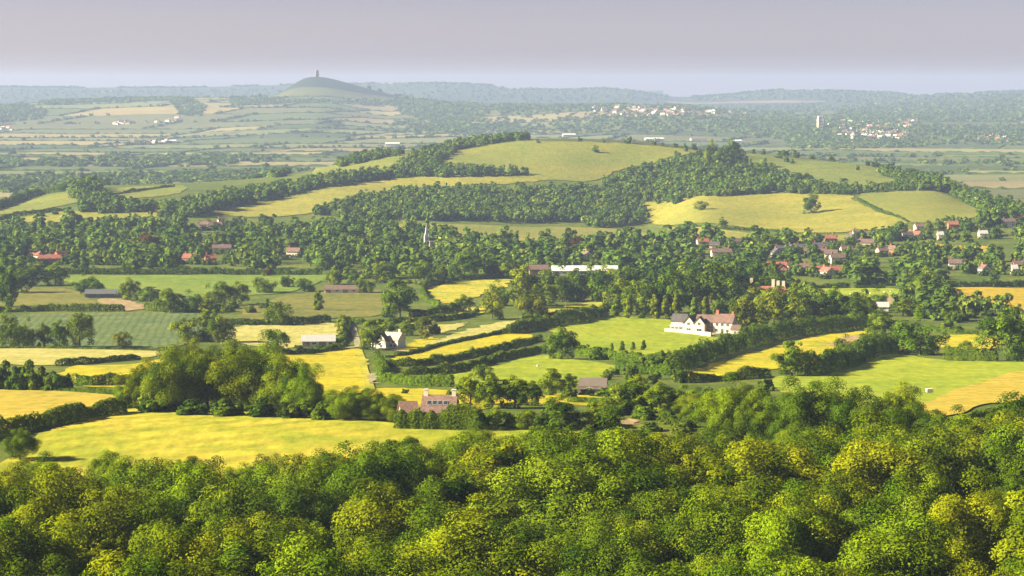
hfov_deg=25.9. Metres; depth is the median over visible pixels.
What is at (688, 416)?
bush
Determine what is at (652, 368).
hedge
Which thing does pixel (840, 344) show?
broadleaf tree
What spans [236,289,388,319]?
pasture
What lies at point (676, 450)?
broadleaf tree
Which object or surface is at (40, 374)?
bush
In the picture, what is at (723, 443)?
broadleaf tree
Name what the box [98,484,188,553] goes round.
broadleaf tree
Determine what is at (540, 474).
broadleaf tree
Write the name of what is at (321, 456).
broadleaf tree
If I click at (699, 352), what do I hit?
hedge
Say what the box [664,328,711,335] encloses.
garden wall
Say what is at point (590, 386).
barn door
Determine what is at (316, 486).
broadleaf tree
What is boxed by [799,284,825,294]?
broadleaf tree
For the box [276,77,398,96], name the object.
hill slope
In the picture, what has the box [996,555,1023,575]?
broadleaf tree
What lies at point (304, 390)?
broadleaf tree
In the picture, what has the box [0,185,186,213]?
hill pasture
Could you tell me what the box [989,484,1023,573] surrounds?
broadleaf tree
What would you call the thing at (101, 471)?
broadleaf tree
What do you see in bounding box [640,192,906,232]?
hill pasture
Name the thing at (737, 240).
village house
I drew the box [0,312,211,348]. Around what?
crop field
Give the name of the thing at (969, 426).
broadleaf tree
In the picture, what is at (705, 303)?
broadleaf tree
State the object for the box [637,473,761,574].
broadleaf tree
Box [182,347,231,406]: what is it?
broadleaf tree
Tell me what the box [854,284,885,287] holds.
hedge
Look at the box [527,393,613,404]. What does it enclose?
meadow
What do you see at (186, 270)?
hedge
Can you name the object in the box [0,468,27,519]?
broadleaf tree
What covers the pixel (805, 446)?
broadleaf tree
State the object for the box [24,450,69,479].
broadleaf tree
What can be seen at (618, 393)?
broadleaf tree
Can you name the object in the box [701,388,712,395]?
bush
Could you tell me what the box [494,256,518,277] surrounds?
broadleaf tree
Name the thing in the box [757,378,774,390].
bush
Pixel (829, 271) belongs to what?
village house
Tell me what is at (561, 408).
broadleaf tree
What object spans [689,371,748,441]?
broadleaf tree
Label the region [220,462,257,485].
broadleaf tree
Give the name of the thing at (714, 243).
village house
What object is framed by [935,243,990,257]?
meadow
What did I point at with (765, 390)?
bush
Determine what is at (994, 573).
broadleaf tree
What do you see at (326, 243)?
distant woodland
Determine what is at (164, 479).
broadleaf tree
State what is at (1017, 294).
meadow
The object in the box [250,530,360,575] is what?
broadleaf tree
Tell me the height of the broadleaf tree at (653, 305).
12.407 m
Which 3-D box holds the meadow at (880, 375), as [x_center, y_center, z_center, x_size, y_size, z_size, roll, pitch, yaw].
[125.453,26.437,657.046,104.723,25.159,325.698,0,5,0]
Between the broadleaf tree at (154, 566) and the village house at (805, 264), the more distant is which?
the village house at (805, 264)
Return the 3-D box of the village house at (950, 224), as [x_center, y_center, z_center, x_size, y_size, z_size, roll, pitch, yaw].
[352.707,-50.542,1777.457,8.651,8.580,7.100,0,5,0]
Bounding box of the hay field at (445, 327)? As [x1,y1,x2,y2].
[423,322,463,332]
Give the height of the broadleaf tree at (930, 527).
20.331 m
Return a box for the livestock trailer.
[926,388,932,392]
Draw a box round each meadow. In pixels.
[0,388,115,426]
[0,408,593,486]
[57,358,313,386]
[61,273,464,295]
[282,348,369,397]
[369,388,513,408]
[391,334,532,360]
[398,337,438,350]
[427,279,514,302]
[526,300,610,320]
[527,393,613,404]
[687,331,878,376]
[772,354,1023,409]
[921,371,1023,415]
[934,334,1003,348]
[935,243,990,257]
[952,287,1023,309]
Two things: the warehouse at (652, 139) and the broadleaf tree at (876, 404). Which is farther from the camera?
the warehouse at (652, 139)
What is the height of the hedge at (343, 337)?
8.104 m
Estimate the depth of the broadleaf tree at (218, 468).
348.30 m
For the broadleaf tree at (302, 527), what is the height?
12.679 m
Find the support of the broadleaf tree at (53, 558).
on the ground at (1008, 242)
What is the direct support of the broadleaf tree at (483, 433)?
on the meadow at (233, 441)
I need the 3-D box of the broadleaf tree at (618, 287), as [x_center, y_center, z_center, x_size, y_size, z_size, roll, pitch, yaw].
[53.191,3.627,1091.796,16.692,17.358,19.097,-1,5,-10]
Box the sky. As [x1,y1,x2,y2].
[0,0,1023,96]
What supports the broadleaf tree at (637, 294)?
on the ground at (1008, 242)
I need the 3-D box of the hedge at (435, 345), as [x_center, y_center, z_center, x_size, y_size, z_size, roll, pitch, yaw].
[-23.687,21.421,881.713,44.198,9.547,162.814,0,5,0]
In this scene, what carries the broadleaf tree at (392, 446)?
on the ground at (1008, 242)
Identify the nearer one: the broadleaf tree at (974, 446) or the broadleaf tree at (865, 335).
the broadleaf tree at (974, 446)
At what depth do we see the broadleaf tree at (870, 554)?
272.54 m
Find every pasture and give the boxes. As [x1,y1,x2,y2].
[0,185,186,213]
[0,286,102,309]
[23,208,160,222]
[211,173,538,216]
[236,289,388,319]
[312,141,695,181]
[364,223,646,241]
[403,306,490,323]
[450,355,617,383]
[546,315,717,357]
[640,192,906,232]
[667,227,868,241]
[744,153,895,186]
[797,288,899,296]
[855,191,980,222]
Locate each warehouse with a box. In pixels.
[385,142,399,145]
[562,133,575,136]
[644,138,663,140]
[690,138,706,140]
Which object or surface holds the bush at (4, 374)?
on the meadow at (13, 402)
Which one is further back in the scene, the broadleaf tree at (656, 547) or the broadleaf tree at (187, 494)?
the broadleaf tree at (187, 494)
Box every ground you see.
[0,84,1023,575]
[97,298,143,310]
[616,418,639,425]
[823,335,859,345]
[887,295,893,305]
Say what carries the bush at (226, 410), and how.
on the meadow at (233, 441)
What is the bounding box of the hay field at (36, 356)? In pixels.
[0,348,164,364]
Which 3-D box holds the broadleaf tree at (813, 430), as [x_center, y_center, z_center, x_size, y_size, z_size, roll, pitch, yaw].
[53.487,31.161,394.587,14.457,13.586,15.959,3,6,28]
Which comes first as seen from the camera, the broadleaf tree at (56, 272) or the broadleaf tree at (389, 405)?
the broadleaf tree at (389, 405)
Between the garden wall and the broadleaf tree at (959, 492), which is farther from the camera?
the garden wall
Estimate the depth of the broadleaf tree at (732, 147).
2390.33 m
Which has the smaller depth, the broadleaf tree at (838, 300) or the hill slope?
the broadleaf tree at (838, 300)
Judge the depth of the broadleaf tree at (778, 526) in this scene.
297.86 m
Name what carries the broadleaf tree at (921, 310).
on the ground at (1008, 242)
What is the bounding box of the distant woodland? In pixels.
[0,81,1023,320]
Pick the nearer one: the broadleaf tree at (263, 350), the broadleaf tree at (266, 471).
the broadleaf tree at (266, 471)
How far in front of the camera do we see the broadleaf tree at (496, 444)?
372.29 m
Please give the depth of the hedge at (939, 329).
952.79 m
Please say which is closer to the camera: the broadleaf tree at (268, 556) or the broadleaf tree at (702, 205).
the broadleaf tree at (268, 556)
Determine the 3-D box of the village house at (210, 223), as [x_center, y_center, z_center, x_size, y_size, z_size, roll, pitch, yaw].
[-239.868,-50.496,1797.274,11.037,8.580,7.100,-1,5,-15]
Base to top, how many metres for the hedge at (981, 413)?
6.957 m
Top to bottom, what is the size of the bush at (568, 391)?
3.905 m
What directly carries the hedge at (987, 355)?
on the meadow at (880, 375)
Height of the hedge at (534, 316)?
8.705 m
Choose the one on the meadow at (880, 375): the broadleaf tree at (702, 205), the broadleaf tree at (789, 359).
the broadleaf tree at (789, 359)
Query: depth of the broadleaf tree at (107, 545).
292.20 m
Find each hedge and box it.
[0,181,67,208]
[0,207,71,219]
[0,302,124,312]
[0,346,158,350]
[0,385,116,394]
[0,397,127,435]
[23,263,321,274]
[54,353,140,365]
[70,372,129,385]
[114,184,174,193]
[144,302,235,312]
[200,308,217,340]
[230,314,330,324]
[287,340,346,353]
[335,317,351,343]
[349,306,479,323]
[373,350,390,372]
[375,365,454,386]
[385,329,502,357]
[386,334,542,366]
[393,403,482,430]
[400,345,545,374]
[408,302,461,316]
[420,286,440,305]
[421,273,505,288]
[502,305,609,333]
[521,303,613,318]
[567,396,631,405]
[575,346,665,361]
[615,360,673,374]
[664,311,877,370]
[673,365,771,382]
[687,224,812,234]
[794,333,900,374]
[796,281,850,288]
[854,195,909,221]
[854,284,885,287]
[875,323,996,334]
[942,340,998,361]
[946,279,1023,286]
[964,395,1023,421]
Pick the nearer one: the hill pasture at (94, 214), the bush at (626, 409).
the bush at (626, 409)
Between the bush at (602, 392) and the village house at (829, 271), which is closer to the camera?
the bush at (602, 392)
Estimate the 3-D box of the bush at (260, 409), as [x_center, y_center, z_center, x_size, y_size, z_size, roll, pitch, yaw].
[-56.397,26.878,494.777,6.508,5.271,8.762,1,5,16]
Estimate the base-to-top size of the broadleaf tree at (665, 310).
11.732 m
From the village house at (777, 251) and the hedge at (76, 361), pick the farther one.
the village house at (777, 251)
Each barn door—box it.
[302,342,309,346]
[578,386,587,392]
[590,386,600,392]
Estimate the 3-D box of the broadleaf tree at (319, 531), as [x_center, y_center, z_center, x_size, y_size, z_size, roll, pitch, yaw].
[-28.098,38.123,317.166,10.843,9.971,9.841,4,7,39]
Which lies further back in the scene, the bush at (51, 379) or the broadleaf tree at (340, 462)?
the bush at (51, 379)
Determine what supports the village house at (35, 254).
on the ground at (1008, 242)
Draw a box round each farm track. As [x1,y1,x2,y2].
[351,323,359,345]
[355,349,374,389]
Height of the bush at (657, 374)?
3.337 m
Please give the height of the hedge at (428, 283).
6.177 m
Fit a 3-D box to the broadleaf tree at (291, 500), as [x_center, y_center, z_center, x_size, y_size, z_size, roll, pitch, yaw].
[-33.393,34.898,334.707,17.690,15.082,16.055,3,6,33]
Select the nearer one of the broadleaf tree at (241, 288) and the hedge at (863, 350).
the hedge at (863, 350)
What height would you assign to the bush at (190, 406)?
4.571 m
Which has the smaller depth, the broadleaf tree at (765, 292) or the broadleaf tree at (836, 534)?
the broadleaf tree at (836, 534)
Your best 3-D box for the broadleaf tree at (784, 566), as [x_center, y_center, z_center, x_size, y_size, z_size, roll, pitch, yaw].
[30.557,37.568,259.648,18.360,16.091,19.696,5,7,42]
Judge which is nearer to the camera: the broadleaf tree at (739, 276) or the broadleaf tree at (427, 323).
the broadleaf tree at (427, 323)
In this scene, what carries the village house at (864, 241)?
on the ground at (1008, 242)
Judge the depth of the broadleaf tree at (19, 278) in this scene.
1247.97 m
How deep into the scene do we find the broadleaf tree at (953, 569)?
273.25 m
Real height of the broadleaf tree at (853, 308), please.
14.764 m
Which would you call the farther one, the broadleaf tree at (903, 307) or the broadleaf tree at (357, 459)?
the broadleaf tree at (903, 307)
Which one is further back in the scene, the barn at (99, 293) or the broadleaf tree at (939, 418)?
the barn at (99, 293)
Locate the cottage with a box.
[371,329,405,348]
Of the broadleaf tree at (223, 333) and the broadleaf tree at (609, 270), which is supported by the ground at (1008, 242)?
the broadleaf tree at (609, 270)
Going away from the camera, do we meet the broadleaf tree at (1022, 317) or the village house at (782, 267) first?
the broadleaf tree at (1022, 317)
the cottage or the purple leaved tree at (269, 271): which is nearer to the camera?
the cottage
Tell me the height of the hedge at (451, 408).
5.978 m
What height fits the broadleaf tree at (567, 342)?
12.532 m
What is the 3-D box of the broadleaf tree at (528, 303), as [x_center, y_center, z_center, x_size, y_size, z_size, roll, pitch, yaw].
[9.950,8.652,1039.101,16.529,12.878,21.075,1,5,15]
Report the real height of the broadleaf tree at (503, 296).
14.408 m
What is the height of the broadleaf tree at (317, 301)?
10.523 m
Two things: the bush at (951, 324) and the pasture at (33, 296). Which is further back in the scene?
the pasture at (33, 296)
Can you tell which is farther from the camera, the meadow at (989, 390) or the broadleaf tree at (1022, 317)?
the broadleaf tree at (1022, 317)
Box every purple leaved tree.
[132,232,160,245]
[264,267,272,275]
[568,236,586,248]
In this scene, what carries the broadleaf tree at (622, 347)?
on the pasture at (603, 332)
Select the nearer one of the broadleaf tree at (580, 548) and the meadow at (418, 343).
the broadleaf tree at (580, 548)
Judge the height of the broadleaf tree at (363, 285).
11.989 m
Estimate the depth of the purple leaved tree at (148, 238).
1529.98 m
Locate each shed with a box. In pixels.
[551,265,617,274]
[877,302,888,310]
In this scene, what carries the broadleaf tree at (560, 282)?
on the ground at (1008, 242)
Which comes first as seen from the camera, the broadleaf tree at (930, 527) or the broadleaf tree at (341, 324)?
the broadleaf tree at (930, 527)
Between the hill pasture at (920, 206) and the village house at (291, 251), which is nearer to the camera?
the village house at (291, 251)
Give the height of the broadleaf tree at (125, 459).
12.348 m
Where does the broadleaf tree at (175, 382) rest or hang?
on the meadow at (233, 441)
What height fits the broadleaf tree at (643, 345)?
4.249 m
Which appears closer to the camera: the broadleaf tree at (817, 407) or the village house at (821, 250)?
the broadleaf tree at (817, 407)
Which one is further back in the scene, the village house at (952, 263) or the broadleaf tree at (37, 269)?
the village house at (952, 263)
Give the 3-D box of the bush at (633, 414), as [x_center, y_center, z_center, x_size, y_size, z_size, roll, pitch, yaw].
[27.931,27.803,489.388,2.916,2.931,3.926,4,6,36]
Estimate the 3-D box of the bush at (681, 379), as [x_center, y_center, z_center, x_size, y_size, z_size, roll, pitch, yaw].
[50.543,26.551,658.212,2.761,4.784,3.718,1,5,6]
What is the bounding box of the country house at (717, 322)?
[670,310,740,333]
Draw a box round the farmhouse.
[420,389,458,427]
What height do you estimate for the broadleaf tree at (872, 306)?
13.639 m
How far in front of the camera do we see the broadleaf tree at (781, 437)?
414.88 m
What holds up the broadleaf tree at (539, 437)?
on the meadow at (233, 441)
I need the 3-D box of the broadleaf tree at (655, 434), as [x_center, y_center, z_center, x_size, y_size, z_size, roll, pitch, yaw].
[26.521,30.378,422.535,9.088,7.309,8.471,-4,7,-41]
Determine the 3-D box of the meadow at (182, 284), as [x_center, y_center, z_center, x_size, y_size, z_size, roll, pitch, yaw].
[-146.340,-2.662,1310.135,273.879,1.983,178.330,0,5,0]
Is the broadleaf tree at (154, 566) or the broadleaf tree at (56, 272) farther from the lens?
the broadleaf tree at (56, 272)
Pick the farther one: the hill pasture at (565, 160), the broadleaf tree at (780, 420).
the hill pasture at (565, 160)
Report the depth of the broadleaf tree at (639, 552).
258.51 m
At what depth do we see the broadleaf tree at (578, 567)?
269.98 m
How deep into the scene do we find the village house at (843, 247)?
1552.35 m
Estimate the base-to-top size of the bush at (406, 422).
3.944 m
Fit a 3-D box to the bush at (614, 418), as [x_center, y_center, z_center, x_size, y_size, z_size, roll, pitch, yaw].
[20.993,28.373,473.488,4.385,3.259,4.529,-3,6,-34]
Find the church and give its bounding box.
[424,223,437,247]
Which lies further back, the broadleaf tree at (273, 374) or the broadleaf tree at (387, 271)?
the broadleaf tree at (387, 271)
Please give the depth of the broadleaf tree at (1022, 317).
784.53 m
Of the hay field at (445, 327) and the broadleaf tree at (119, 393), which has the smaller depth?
the broadleaf tree at (119, 393)
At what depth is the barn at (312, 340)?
874.57 m
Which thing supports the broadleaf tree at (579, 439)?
on the ground at (1008, 242)
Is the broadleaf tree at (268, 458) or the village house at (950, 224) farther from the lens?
the village house at (950, 224)
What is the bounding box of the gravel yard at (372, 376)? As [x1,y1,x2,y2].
[366,373,379,382]
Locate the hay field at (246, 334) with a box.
[209,323,337,347]
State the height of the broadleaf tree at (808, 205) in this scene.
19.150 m
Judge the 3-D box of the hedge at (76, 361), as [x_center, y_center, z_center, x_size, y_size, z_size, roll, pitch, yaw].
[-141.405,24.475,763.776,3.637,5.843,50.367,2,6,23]
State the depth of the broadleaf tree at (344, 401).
483.60 m
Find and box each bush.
[0,359,11,388]
[4,366,27,389]
[16,359,38,389]
[29,366,48,389]
[42,371,61,390]
[58,373,73,387]
[135,397,169,412]
[137,384,176,410]
[176,398,210,415]
[210,398,244,416]
[229,302,239,307]
[244,305,256,312]
[244,396,276,416]
[259,303,268,307]
[276,401,309,418]
[294,345,303,349]
[308,402,332,419]
[398,415,416,428]
[428,323,440,334]
[474,412,492,426]
[501,412,519,427]
[532,414,549,428]
[561,386,577,397]
[563,412,585,429]
[578,388,594,395]
[588,349,604,359]
[593,412,614,429]
[595,387,610,395]
[599,373,611,379]
[603,369,614,376]
[609,367,619,374]
[613,416,621,425]
[615,400,632,414]
[621,365,638,373]
[623,369,634,379]
[630,408,639,418]
[634,406,654,420]
[635,356,646,365]
[640,421,662,431]
[643,374,658,383]
[644,356,656,365]
[650,370,661,379]
[654,350,666,358]
[655,357,663,363]
[656,414,677,424]
[660,409,676,417]
[667,418,682,427]
[670,423,692,433]
[674,418,694,429]
[678,370,686,382]
[682,409,697,425]
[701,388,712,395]
[711,432,741,447]
[747,322,756,327]
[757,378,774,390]
[758,387,771,397]
[940,323,950,328]
[941,319,954,327]
[950,315,960,322]
[952,324,963,329]
[962,315,971,320]
[967,309,977,317]
[975,321,986,329]
[976,307,987,315]
[982,311,995,316]
[998,305,1010,313]
[1013,303,1023,314]
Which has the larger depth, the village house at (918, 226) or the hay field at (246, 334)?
the village house at (918, 226)
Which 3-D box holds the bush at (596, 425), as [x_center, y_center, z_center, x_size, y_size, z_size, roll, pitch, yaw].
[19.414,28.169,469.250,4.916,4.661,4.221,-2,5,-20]
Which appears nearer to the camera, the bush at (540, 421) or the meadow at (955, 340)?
the bush at (540, 421)
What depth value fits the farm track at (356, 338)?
934.03 m
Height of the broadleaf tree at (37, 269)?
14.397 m
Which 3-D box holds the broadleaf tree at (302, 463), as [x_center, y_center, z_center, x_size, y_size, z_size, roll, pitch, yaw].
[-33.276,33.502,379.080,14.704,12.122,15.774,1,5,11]
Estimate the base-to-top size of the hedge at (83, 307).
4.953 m
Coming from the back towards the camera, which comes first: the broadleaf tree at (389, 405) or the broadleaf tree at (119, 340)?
the broadleaf tree at (119, 340)
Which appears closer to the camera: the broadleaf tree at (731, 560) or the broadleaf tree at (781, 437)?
the broadleaf tree at (731, 560)
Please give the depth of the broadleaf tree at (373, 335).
855.79 m
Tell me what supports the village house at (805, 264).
on the ground at (1008, 242)
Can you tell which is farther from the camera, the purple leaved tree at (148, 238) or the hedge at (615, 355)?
the purple leaved tree at (148, 238)
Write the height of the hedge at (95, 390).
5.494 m
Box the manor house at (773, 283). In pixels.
[750,278,785,296]
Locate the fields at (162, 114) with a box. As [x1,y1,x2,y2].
[0,98,1023,202]
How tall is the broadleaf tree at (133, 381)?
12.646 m
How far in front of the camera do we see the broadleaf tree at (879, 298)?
1117.60 m
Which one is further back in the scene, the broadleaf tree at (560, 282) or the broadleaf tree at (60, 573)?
the broadleaf tree at (560, 282)
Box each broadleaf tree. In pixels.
[0,256,19,306]
[0,305,23,346]
[0,456,40,481]
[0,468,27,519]
[0,480,13,532]
[0,513,89,575]
[2,427,42,459]
[4,461,71,489]
[6,466,105,571]
[14,268,35,292]
[17,316,37,345]
[17,467,112,526]
[22,262,42,285]
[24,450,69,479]
[28,462,76,486]
[30,552,70,575]
[35,322,51,345]
[41,262,70,285]
[47,320,68,345]
[50,483,173,571]
[55,567,69,575]
[62,555,117,575]
[65,312,96,346]
[70,272,96,291]
[78,449,132,484]
[80,552,190,575]
[84,522,238,575]
[85,540,131,575]
[87,279,105,288]
[90,458,149,481]
[98,458,147,488]
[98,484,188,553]
[101,455,154,480]
[101,457,201,505]
[111,331,132,347]
[112,356,163,407]
[112,384,133,408]
[116,277,143,299]
[117,458,207,492]
[120,493,213,571]
[136,286,161,301]
[138,343,213,410]
[152,461,265,530]
[153,287,185,312]
[155,336,211,380]
[157,455,233,495]
[165,455,202,469]
[167,513,251,548]
[168,317,206,340]
[174,289,202,312]
[181,463,230,486]
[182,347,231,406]
[183,479,281,538]
[188,517,310,575]
[190,539,260,575]
[191,283,225,307]
[196,308,211,325]
[202,338,242,390]
[204,345,274,411]
[207,306,237,342]
[211,281,236,305]
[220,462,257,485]
[224,517,325,572]
[225,281,250,303]
[228,462,283,499]
[233,329,282,377]
[239,352,310,412]
[240,454,301,497]
[247,511,330,571]
[249,453,280,470]
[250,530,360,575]
[251,272,277,292]
[251,468,345,538]
[262,301,294,324]
[263,454,345,537]
[265,329,290,353]
[270,451,348,540]
[275,363,326,415]
[279,271,295,286]
[285,358,320,386]
[285,448,351,471]
[293,278,314,291]
[298,521,343,565]
[312,290,324,309]
[317,440,423,542]
[322,385,364,419]
[322,457,359,467]
[324,268,342,284]
[325,527,395,574]
[328,527,445,575]
[329,476,470,570]
[334,315,351,336]
[344,269,360,282]
[346,477,407,533]
[346,500,410,539]
[347,441,380,464]
[352,387,387,420]
[353,273,375,292]
[358,319,385,349]
[358,545,408,575]
[366,437,432,481]
[367,261,395,282]
[376,508,478,575]
[378,393,404,421]
[380,278,418,317]
[381,318,399,331]
[381,443,444,491]
[388,571,442,575]
[391,501,519,575]
[394,435,431,451]
[399,319,417,335]
[403,508,574,575]
[405,472,478,519]
[407,259,433,284]
[414,317,433,332]
[417,431,488,486]
[419,330,429,339]
[424,568,490,575]
[425,436,474,470]
[431,568,478,575]
[432,262,449,282]
[432,432,486,455]
[432,514,481,538]
[442,442,525,495]
[446,435,534,478]
[448,247,486,277]
[453,294,475,310]
[456,373,481,404]
[456,493,544,553]
[458,404,483,422]
[461,420,504,449]
[467,424,596,542]
[470,363,494,380]
[473,373,511,408]
[475,485,551,517]
[478,290,505,319]
[480,407,510,428]
[484,279,510,305]
[485,517,586,575]
[492,374,529,408]
[492,431,558,455]
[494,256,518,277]
[505,264,541,308]
[510,410,538,428]
[510,441,545,462]
[513,439,615,507]
[515,292,548,315]
[518,429,564,451]
[521,380,545,405]
[523,426,601,461]
[524,426,553,442]
[530,269,560,305]
[536,368,571,394]
[539,394,581,428]
[540,262,576,301]
[540,326,581,358]
[541,460,681,538]
[549,426,670,525]
[554,545,598,575]
[558,373,578,389]
[561,508,669,575]
[565,267,592,301]
[567,562,600,575]
[572,425,596,451]
[573,264,610,301]
[576,514,678,575]
[580,406,601,428]
[580,488,693,571]
[585,397,612,409]
[585,558,695,575]
[586,265,616,298]
[586,431,691,484]
[588,405,644,448]
[597,430,660,455]
[601,278,631,311]
[601,383,637,410]
[608,265,640,292]
[611,295,622,316]
[619,279,652,314]
[619,341,624,350]
[619,374,651,408]
[622,548,657,572]
[623,295,633,317]
[630,342,635,349]
[636,382,676,413]
[637,271,668,312]
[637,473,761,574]
[638,297,648,317]
[639,465,695,509]
[640,340,646,349]
[644,429,666,441]
[649,294,659,318]
[650,430,718,465]
[653,264,688,313]
[659,435,697,461]
[660,295,670,318]
[665,260,700,285]
[665,483,719,514]
[665,552,726,575]
[668,481,772,556]
[669,384,696,409]
[670,386,707,420]
[672,289,679,313]
[677,266,710,311]
[678,445,726,484]
[681,556,746,575]
[685,571,700,575]
[688,437,795,510]
[689,297,699,314]
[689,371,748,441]
[692,262,738,308]
[693,201,709,209]
[695,431,775,470]
[700,543,830,575]
[701,297,710,313]
[702,388,730,417]
[703,139,717,160]
[710,293,724,314]
[711,147,731,164]
[717,217,728,226]
[718,260,757,302]
[721,477,831,575]
[722,138,744,161]
[722,295,734,312]
[723,388,782,440]
[727,286,772,326]
[729,382,758,415]
[729,436,834,501]
[739,266,772,295]
[740,484,867,571]
[748,282,765,305]
[748,499,783,513]
[749,375,807,441]
[753,289,773,305]
[756,290,796,323]
[759,264,787,286]
[762,433,840,479]
[769,340,810,375]
[771,422,802,444]
[772,285,790,299]
[772,424,844,448]
[776,282,815,325]
[782,424,821,446]
[783,375,852,435]
[785,425,852,460]
[791,470,880,558]
[797,409,930,530]
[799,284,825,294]
[800,429,924,488]
[801,192,821,212]
[801,286,831,323]
[810,564,859,575]
[814,508,869,564]
[822,286,849,323]
[822,385,873,443]
[822,497,949,575]
[834,333,854,349]
[840,294,867,324]
[846,475,957,575]
[848,428,883,447]
[849,393,928,431]
[852,328,877,344]
[853,406,917,441]
[856,410,911,462]
[859,426,1019,502]
[860,293,880,321]
[867,308,895,334]
[868,288,888,301]
[871,462,973,541]
[874,380,926,423]
[880,569,913,575]
[887,324,906,344]
[891,298,918,316]
[894,312,950,355]
[900,548,988,575]
[905,422,1001,498]
[906,454,981,497]
[908,266,944,291]
[910,304,939,318]
[911,409,956,437]
[912,413,954,436]
[918,465,1013,575]
[932,419,997,470]
[938,413,986,431]
[939,283,960,296]
[942,304,965,321]
[949,404,978,423]
[963,489,1021,533]
[964,568,1013,575]
[968,507,1015,570]
[970,409,1022,429]
[972,305,1023,361]
[974,471,1023,514]
[977,390,1023,487]
[978,409,1023,486]
[982,407,1018,430]
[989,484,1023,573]
[991,404,1023,421]
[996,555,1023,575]
[1012,313,1023,358]
[1012,547,1023,575]
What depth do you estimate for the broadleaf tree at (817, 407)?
436.52 m
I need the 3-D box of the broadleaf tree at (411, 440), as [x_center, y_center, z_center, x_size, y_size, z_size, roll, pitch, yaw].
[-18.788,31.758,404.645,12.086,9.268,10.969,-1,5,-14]
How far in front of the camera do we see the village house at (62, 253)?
1500.91 m
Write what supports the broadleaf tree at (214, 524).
on the ground at (1008, 242)
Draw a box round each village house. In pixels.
[28,249,42,258]
[38,252,60,263]
[54,249,68,255]
[181,252,198,262]
[197,220,208,228]
[204,252,216,263]
[208,220,222,229]
[212,242,231,253]
[286,246,300,256]
[583,249,592,258]
[696,236,708,244]
[709,240,720,249]
[710,246,731,257]
[728,236,740,244]
[766,260,786,265]
[771,246,781,257]
[775,242,789,250]
[778,262,788,272]
[787,261,808,271]
[795,242,826,251]
[804,246,824,257]
[809,266,825,275]
[819,265,835,277]
[824,248,837,257]
[825,233,836,240]
[828,252,845,263]
[829,264,841,274]
[839,244,853,250]
[846,232,857,241]
[851,228,866,233]
[857,237,874,246]
[874,245,888,254]
[888,244,899,254]
[900,230,913,237]
[908,229,921,238]
[913,222,924,231]
[936,230,943,239]
[947,219,958,229]
[948,257,966,268]
[977,228,987,238]
[977,262,991,273]
[1001,217,1015,226]
[1010,262,1018,273]
[1012,258,1023,267]
[1014,215,1023,223]
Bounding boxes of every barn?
[84,289,122,297]
[301,334,335,346]
[323,285,358,292]
[528,264,548,274]
[578,378,607,392]
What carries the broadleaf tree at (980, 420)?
on the ground at (1008, 242)
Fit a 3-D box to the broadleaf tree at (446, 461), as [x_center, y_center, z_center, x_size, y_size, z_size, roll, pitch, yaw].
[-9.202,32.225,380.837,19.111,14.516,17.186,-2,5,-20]
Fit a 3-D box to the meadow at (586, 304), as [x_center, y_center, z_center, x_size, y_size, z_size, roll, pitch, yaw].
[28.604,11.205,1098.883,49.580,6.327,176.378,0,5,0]
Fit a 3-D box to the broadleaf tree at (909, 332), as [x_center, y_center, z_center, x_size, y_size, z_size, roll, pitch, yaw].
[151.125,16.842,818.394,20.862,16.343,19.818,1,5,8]
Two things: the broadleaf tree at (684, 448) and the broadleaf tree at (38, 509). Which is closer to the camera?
the broadleaf tree at (38, 509)
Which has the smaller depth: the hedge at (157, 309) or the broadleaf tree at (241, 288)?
the hedge at (157, 309)
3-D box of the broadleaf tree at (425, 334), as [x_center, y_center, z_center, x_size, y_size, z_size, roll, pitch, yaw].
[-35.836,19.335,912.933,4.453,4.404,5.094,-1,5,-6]
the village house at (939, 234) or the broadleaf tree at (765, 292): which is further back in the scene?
the village house at (939, 234)
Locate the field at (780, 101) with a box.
[665,100,825,103]
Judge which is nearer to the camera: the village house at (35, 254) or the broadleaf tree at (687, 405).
the broadleaf tree at (687, 405)
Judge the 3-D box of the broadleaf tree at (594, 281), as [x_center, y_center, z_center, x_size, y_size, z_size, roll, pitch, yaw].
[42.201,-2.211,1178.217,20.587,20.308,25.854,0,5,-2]
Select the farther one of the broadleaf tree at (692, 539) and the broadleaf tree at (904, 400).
the broadleaf tree at (904, 400)
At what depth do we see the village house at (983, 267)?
1387.52 m
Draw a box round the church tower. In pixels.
[817,116,822,127]
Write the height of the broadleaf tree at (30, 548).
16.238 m
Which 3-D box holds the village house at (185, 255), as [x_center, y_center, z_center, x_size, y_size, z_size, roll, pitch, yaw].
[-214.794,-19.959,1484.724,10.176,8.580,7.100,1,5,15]
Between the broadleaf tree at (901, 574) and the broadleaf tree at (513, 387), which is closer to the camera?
the broadleaf tree at (901, 574)
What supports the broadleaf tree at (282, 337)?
on the meadow at (88, 370)
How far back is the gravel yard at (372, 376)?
679.62 m
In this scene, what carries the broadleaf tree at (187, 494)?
on the ground at (1008, 242)
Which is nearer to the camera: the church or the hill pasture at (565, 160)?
the church
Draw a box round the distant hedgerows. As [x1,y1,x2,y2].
[0,95,1023,188]
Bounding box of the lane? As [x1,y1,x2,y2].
[337,346,427,350]
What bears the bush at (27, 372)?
on the meadow at (13, 402)
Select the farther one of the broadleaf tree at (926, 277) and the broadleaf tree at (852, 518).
the broadleaf tree at (926, 277)
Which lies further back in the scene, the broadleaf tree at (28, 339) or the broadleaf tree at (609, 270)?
the broadleaf tree at (609, 270)
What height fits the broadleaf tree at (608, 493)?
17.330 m
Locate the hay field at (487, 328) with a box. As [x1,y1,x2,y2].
[425,320,514,345]
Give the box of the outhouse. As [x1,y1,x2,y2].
[396,401,418,415]
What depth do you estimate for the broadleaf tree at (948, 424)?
404.68 m

